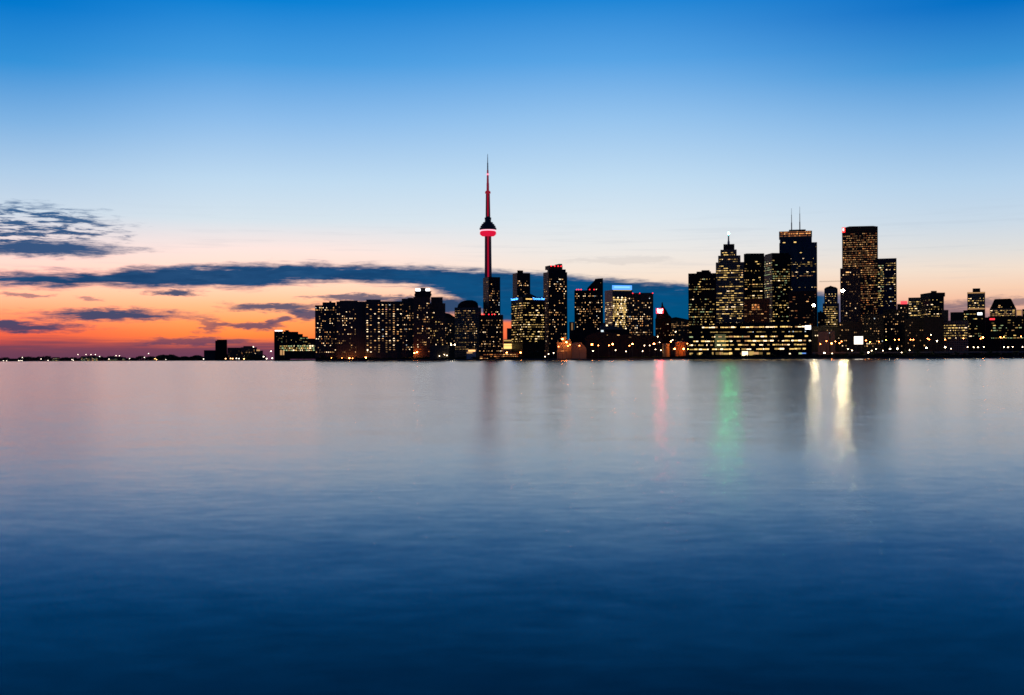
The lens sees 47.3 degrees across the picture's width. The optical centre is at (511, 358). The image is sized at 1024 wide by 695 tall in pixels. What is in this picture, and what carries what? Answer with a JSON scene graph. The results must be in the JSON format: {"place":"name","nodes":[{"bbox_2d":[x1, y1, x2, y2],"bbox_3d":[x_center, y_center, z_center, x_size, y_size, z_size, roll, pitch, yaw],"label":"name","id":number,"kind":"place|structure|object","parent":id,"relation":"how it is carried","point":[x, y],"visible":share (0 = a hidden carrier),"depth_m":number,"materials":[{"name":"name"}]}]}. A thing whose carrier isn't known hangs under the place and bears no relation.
{"place":"outdoors","nodes":[
{"label":"outdoors","id":0,"kind":"place"},
{"bbox_2d":[81,356,90,360],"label":"shed","id":1,"kind":"structure","parent":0,"point":[85,358],"depth_m":5507.42,"materials":[{"name":"stone"}]},
{"bbox_2d":[0,359,315,361],"bbox_3d":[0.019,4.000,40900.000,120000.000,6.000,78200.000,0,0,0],"label":"ground","id":2,"kind":"structure","parent":0,"point":[225,360],"depth_m":4375.79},
{"bbox_2d":[52,357,59,360],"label":"shed","id":3,"kind":"structure","parent":2,"relation":"on","point":[55,358],"depth_m":5706.42,"materials":[{"name":"stone"}]},
{"bbox_2d":[108,357,117,360],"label":"shed","id":4,"kind":"structure","parent":2,"relation":"on","point":[112,358],"depth_m":5406.42,"materials":[{"name":"stone"}]},
{"bbox_2d":[0,353,265,360],"bbox_3d":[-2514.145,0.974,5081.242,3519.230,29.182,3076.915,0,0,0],"label":"distant woods","id":5,"kind":"object","parent":2,"relation":"on","point":[250,356],"visible":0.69,"depth_m":5316.69,"materials":[{"name":"black plant"}]},
{"bbox_2d":[204,350,214,359],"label":"block","id":6,"kind":"structure","parent":2,"relation":"on","point":[209,354],"depth_m":4004.65,"materials":[{"name":"concrete"}]},
{"bbox_2d":[215,340,226,359],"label":"squat tower","id":7,"kind":"structure","parent":2,"relation":"on","point":[220,349],"depth_m":3955.00,"materials":[{"name":"black metal"}]},
{"bbox_2d":[227,348,240,359],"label":"block","id":8,"kind":"structure","parent":2,"relation":"on","point":[234,353],"depth_m":3935.48,"materials":[{"name":"concrete"}]},
{"bbox_2d":[241,346,256,359],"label":"apartment block","id":9,"kind":"structure","parent":2,"relation":"on","point":[248,349],"depth_m":3904.81,"materials":[{"name":"concrete"}]},
{"bbox_2d":[274,330,314,359],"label":"waterside block","id":10,"kind":"structure","parent":2,"relation":"on","point":[289,343],"depth_m":3028.80,"materials":[{"name":"black glass"}]},
{"bbox_2d":[315,301,336,359],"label":"apartment slab","id":11,"kind":"structure","parent":2,"relation":"on","point":[325,331],"depth_m":2423.84,"materials":[{"name":"concrete"}]},
{"bbox_2d":[336,301,364,359],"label":"apartment slab","id":12,"kind":"structure","parent":2,"relation":"on","point":[350,326],"depth_m":2409.25,"materials":[{"name":"concrete"}]},
{"bbox_2d":[365,300,401,359],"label":"apartment slab","id":13,"kind":"structure","parent":2,"relation":"on","point":[383,329],"depth_m":2404.63,"materials":[{"name":"concrete"}]},
{"bbox_2d":[402,298,413,358],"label":"apartment slab","id":14,"kind":"structure","parent":2,"relation":"on","point":[407,331],"depth_m":2391.09,"materials":[{"name":"concrete"}]},
{"bbox_2d":[413,288,431,357],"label":"hotel tower","id":15,"kind":"structure","parent":2,"relation":"on","point":[421,321],"depth_m":2351.34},
{"bbox_2d":[430,345,448,358],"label":"podium block","id":16,"kind":"structure","parent":2,"relation":"on","point":[438,351],"depth_m":2311.31,"materials":[{"name":"concrete"}]},
{"bbox_2d":[445,313,454,357],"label":"sloped block","id":17,"kind":"structure","parent":2,"relation":"on","point":[450,328],"depth_m":2500.78,"materials":[{"name":"concrete"}]},
{"bbox_2d":[455,300,480,358],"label":"domed block","id":18,"kind":"structure","parent":2,"relation":"on","point":[467,313],"depth_m":2381.28,"materials":[{"name":"stone"}]},
{"bbox_2d":[467,349,475,358],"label":"waterfront kiosk","id":19,"kind":"object","parent":2,"relation":"on","point":[471,353],"visible":0.98,"depth_m":2275.22,"materials":[{"name":"paint"}]},
{"bbox_2d":[316,355,661,359],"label":"shrubbery","id":20,"kind":"object","parent":2,"relation":"on","point":[511,357],"visible":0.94,"depth_m":2271.97,"materials":[{"name":"black plant"}]},
{"bbox_2d":[479,314,502,352],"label":"condominium podium","id":21,"kind":"object","parent":2,"relation":"on","point":[490,333],"visible":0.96,"depth_m":2290.64,"materials":[{"name":"black glass"}]},
{"bbox_2d":[483,277,499,314],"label":"glass condominium","id":22,"kind":"structure","parent":2,"relation":"on","point":[491,295],"depth_m":2335.98,"materials":[{"name":"black glass"}]},
{"bbox_2d":[479,353,518,358],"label":"waterfront cafe","id":23,"kind":"structure","parent":2,"relation":"on","point":[494,355],"depth_m":2251.00,"materials":[{"name":"red brick"}]},
{"bbox_2d":[504,339,511,352],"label":"lit pavilion","id":24,"kind":"structure","parent":2,"relation":"on","point":[507,345],"depth_m":2290.01,"materials":[{"name":"stone"}]},
{"bbox_2d":[511,293,544,358],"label":"signed office","id":25,"kind":"structure","parent":2,"relation":"on","point":[527,322],"depth_m":2240.26,"materials":[{"name":"black metal"}]},
{"bbox_2d":[511,304,543,341],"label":"window","id":26,"kind":"structure","parent":25,"relation":"in","point":[512,304],"depth_m":2239.64,"materials":[{"name":"yellow glass"}]},
{"bbox_2d":[557,337,570,358],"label":"sugar refinery","id":27,"kind":"structure","parent":2,"relation":"on","point":[559,350],"depth_m":2059.56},
{"bbox_2d":[572,342,585,358],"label":"storage shed","id":28,"kind":"structure","parent":2,"relation":"on","point":[575,349],"depth_m":2049.52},
{"bbox_2d":[585,332,661,358],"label":"dock shed","id":29,"kind":"structure","parent":2,"relation":"on","point":[605,341],"depth_m":2080.74,"materials":[{"name":"black"}]},
{"bbox_2d":[663,343,669,356],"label":"storage tank","id":30,"kind":"object","parent":2,"relation":"on","point":[666,349],"visible":0.89,"depth_m":1992.95,"materials":[{"name":"brown metal"}]},
{"bbox_2d":[675,342,685,356],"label":"storage tank","id":31,"kind":"object","parent":2,"relation":"on","point":[679,349],"visible":0.87,"depth_m":1997.29,"materials":[{"name":"orange metal"}]},
{"bbox_2d":[689,322,811,357],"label":"waterfront office","id":32,"kind":"structure","parent":2,"relation":"on","point":[767,338],"depth_m":1885.54,"materials":[{"name":"black metal"}]},
{"bbox_2d":[689,326,805,354],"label":"window","id":33,"kind":"structure","parent":32,"relation":"in","point":[717,353],"depth_m":1885.74,"materials":[{"name":"yellow glass"}]},
{"bbox_2d":[789,291,816,336],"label":"brown office","id":34,"kind":"structure","parent":2,"relation":"on","point":[802,311],"depth_m":2293.52,"materials":[{"name":"red brick"}]},
{"bbox_2d":[823,286,838,325],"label":"art deco tower","id":35,"kind":"structure","parent":2,"relation":"on","point":[831,307],"depth_m":2446.02,"materials":[{"name":"stone"}]},
{"bbox_2d":[660,352,1023,357],"bbox_3d":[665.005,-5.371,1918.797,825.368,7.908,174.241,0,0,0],"label":"shrubbery","id":36,"kind":"object","parent":2,"relation":"on","point":[873,355],"visible":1,"depth_m":1863.05,"materials":[{"name":"black plant"}]},
{"bbox_2d":[839,321,861,356],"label":"infill block","id":37,"kind":"structure","parent":2,"relation":"on","point":[849,331],"depth_m":2050.17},
{"bbox_2d":[854,336,862,343],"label":"billboard","id":38,"kind":"object","parent":2,"relation":"on","point":[858,339],"visible":0.78,"depth_m":1929.77,"materials":[{"name":"metal"}]},
{"bbox_2d":[908,297,920,318],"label":"curved office","id":39,"kind":"structure","parent":2,"relation":"on","point":[914,307],"depth_m":2326.27,"materials":[{"name":"stone"}]},
{"bbox_2d":[812,351,1023,356],"bbox_3d":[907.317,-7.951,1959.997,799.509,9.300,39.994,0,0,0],"label":"elevated road","id":40,"kind":"structure","parent":2,"relation":"on","point":[950,352],"depth_m":1955.43,"materials":[{"name":"concrete"}]},
{"bbox_2d":[920,291,944,317],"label":"overhanging office","id":41,"kind":"structure","parent":2,"relation":"on","point":[932,303],"depth_m":2250.11,"materials":[{"name":"black glass"}]},
{"bbox_2d":[944,320,968,356],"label":"gridded office","id":42,"kind":"structure","parent":2,"relation":"on","point":[955,332],"depth_m":2072.54,"materials":[{"name":"stone"}]},
{"bbox_2d":[988,316,1023,356],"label":"shore office","id":43,"kind":"structure","parent":2,"relation":"on","point":[1009,330],"depth_m":2088.66,"materials":[{"name":"black metal"}]},
{"bbox_2d":[1016,310,1021,315],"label":"pale annex","id":44,"kind":"object","parent":2,"relation":"on","point":[1018,312],"visible":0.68,"depth_m":2277.95,"materials":[{"name":"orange paint"}]},
{"bbox_2d":[430,297,445,344],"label":"brown tower","id":45,"kind":"structure","parent":0,"point":[437,320],"depth_m":2366.25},
{"bbox_2d":[480,154,495,276],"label":"mast tower","id":46,"kind":"structure","parent":0,"point":[488,229],"depth_m":3193.57,"materials":[{"name":"concrete"}]},
{"bbox_2d":[507,328,510,338],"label":"block","id":47,"kind":"structure","parent":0,"point":[508,333],"depth_m":2700.02,"materials":[{"name":"concrete"}]},
{"bbox_2d":[0,358,1023,694],"bbox_3d":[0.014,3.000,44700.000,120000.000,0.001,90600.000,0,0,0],"label":"water","id":48,"kind":"structure","parent":0,"point":[558,528],"depth_m":20.77,"materials":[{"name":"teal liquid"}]},
{"bbox_2d":[0,0,1023,360],"label":"sky","id":49,"kind":"structure","parent":0,"point":[179,178],"materials":[{"name":"blue"}]},
{"bbox_2d":[513,270,529,297],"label":"slim tower","id":50,"kind":"structure","parent":0,"point":[521,283],"depth_m":2525.76,"materials":[{"name":"black glass"}]},
{"bbox_2d":[543,264,567,357],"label":"condominium tower","id":51,"kind":"structure","parent":0,"point":[555,286],"depth_m":2266.30,"materials":[{"name":"black glass"}]},
{"bbox_2d":[569,322,573,356],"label":"brick chimney block","id":52,"kind":"structure","parent":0,"point":[571,329],"depth_m":2349.78,"materials":[{"name":"brick"}]},
{"bbox_2d":[574,278,602,329],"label":"wedge tower","id":53,"kind":"structure","parent":0,"point":[588,308],"depth_m":2448.34,"materials":[{"name":"black glass"}]},
{"bbox_2d":[573,323,629,345],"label":"dark hall","id":54,"kind":"structure","parent":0,"point":[579,336],"depth_m":2297.61,"materials":[{"name":"black glass"}]},
{"bbox_2d":[605,285,631,328],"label":"blue crowned tower","id":55,"kind":"structure","parent":0,"point":[616,305],"depth_m":2566.06,"materials":[{"name":"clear glass"}]},
{"bbox_2d":[607,297,626,328],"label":"window","id":56,"kind":"structure","parent":55,"relation":"in","point":[623,297],"depth_m":2565.88,"materials":[{"name":"yellow glass"}]},
{"bbox_2d":[627,293,652,334],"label":"flat topped tower","id":57,"kind":"structure","parent":0,"point":[639,313],"depth_m":2377.29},
{"bbox_2d":[655,302,671,356],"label":"chateau hotel","id":58,"kind":"structure","parent":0,"point":[663,324],"depth_m":2448.43,"materials":[{"name":"black brick"}]},
{"bbox_2d":[316,356,1023,360],"bbox_3d":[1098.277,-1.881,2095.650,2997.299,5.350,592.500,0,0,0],"label":"quay","id":59,"kind":"structure","parent":0,"point":[678,358],"depth_m":1931.08,"materials":[{"name":"concrete"}]},
{"bbox_2d":[671,317,688,356],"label":"station block","id":60,"kind":"structure","parent":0,"point":[679,326],"depth_m":2417.89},
{"bbox_2d":[688,270,715,336],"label":"green lit tower","id":61,"kind":"structure","parent":0,"point":[702,298],"depth_m":2096.50,"materials":[{"name":"black metal"}]},
{"bbox_2d":[716,231,743,322],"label":"spired tower","id":62,"kind":"structure","parent":0,"point":[729,286],"depth_m":2315.81,"materials":[{"name":"stone"}]},
{"bbox_2d":[716,252,742,322],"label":"window","id":63,"kind":"structure","parent":62,"relation":"in","point":[731,252],"depth_m":2315.25,"materials":[{"name":"yellow glass"}]},
{"bbox_2d":[744,253,764,298],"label":"black office tower","id":64,"kind":"structure","parent":0,"point":[753,275],"depth_m":2324.09,"materials":[{"name":"metal"}]},
{"bbox_2d":[744,299,769,321],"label":"brick hall","id":65,"kind":"structure","parent":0,"point":[756,310],"depth_m":2175.28,"materials":[{"name":"brown brick"}]},
{"bbox_2d":[764,253,790,321],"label":"yellow lit tower","id":66,"kind":"structure","parent":0,"point":[777,277],"depth_m":2353.11,"materials":[{"name":"black metal"}]},
{"bbox_2d":[764,264,789,318],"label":"window","id":67,"kind":"structure","parent":66,"relation":"in","point":[764,264],"depth_m":2352.86,"materials":[{"name":"yellow glass"}]},
{"bbox_2d":[779,208,816,290],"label":"twin mast tower","id":68,"kind":"structure","parent":0,"point":[799,246],"depth_m":2734.26,"materials":[{"name":"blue glass"}]},
{"bbox_2d":[818,311,824,325],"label":"infill block","id":69,"kind":"structure","parent":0,"point":[821,317],"depth_m":2373.08,"materials":[{"name":"black"}]},
{"bbox_2d":[818,331,828,356],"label":"warehouse","id":70,"kind":"structure","parent":0,"point":[823,337],"depth_m":2017.65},
{"bbox_2d":[812,325,838,356],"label":"infill block","id":71,"kind":"structure","parent":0,"point":[817,329],"depth_m":2070.47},
{"bbox_2d":[830,331,834,355],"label":"warehouse","id":72,"kind":"structure","parent":0,"point":[832,337],"depth_m":2023.03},
{"bbox_2d":[840,268,859,321],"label":"grey slab tower","id":73,"kind":"structure","parent":0,"point":[850,295],"depth_m":2244.95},
{"bbox_2d":[842,226,877,321],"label":"red granite tower","id":74,"kind":"structure","parent":0,"point":[860,247],"depth_m":2443.78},
{"bbox_2d":[843,233,876,319],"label":"window","id":75,"kind":"structure","parent":74,"relation":"in","point":[864,233],"depth_m":2443.01,"materials":[{"name":"yellow glass"}]},
{"bbox_2d":[862,313,883,356],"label":"infill block","id":76,"kind":"structure","parent":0,"point":[873,330],"depth_m":2149.18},
{"bbox_2d":[878,258,896,313],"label":"glass tower","id":77,"kind":"structure","parent":0,"point":[887,283],"depth_m":2493.94,"materials":[{"name":"black glass"}]},
{"bbox_2d":[883,308,905,356],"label":"infill block","id":78,"kind":"structure","parent":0,"point":[894,329],"depth_m":2188.74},
{"bbox_2d":[897,301,907,318],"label":"red signed block","id":79,"kind":"structure","parent":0,"point":[903,305],"depth_m":2345.62,"materials":[{"name":"concrete"}]},
{"bbox_2d":[905,317,922,356],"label":"infill block","id":80,"kind":"structure","parent":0,"point":[914,328],"depth_m":2100.30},
{"bbox_2d":[923,316,943,356],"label":"infill block","id":81,"kind":"structure","parent":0,"point":[933,329],"depth_m":2069.12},
{"bbox_2d":[942,310,947,320],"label":"dark block","id":82,"kind":"structure","parent":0,"point":[945,314],"depth_m":2177.78,"materials":[{"name":"concrete"}]},
{"bbox_2d":[950,312,962,320],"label":"dark block","id":83,"kind":"structure","parent":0,"point":[956,316],"depth_m":2395.90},
{"bbox_2d":[963,310,984,355],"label":"dark block","id":84,"kind":"structure","parent":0,"point":[976,324],"depth_m":2142.55,"materials":[{"name":"black metal"}]},
{"bbox_2d":[967,288,984,309],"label":"capped tower","id":85,"kind":"structure","parent":0,"point":[976,299],"depth_m":2294.60,"materials":[{"name":"stone"}]},
{"bbox_2d":[985,317,987,356],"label":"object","id":86,"kind":"structure","parent":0,"point":[986,333],"depth_m":2199.21,"materials":[{"name":"black brick"}]},
{"bbox_2d":[990,298,1015,315],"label":"tapered roof building","id":87,"kind":"structure","parent":0,"point":[1002,307],"depth_m":2291.14,"materials":[{"name":"stone"}]}
]}

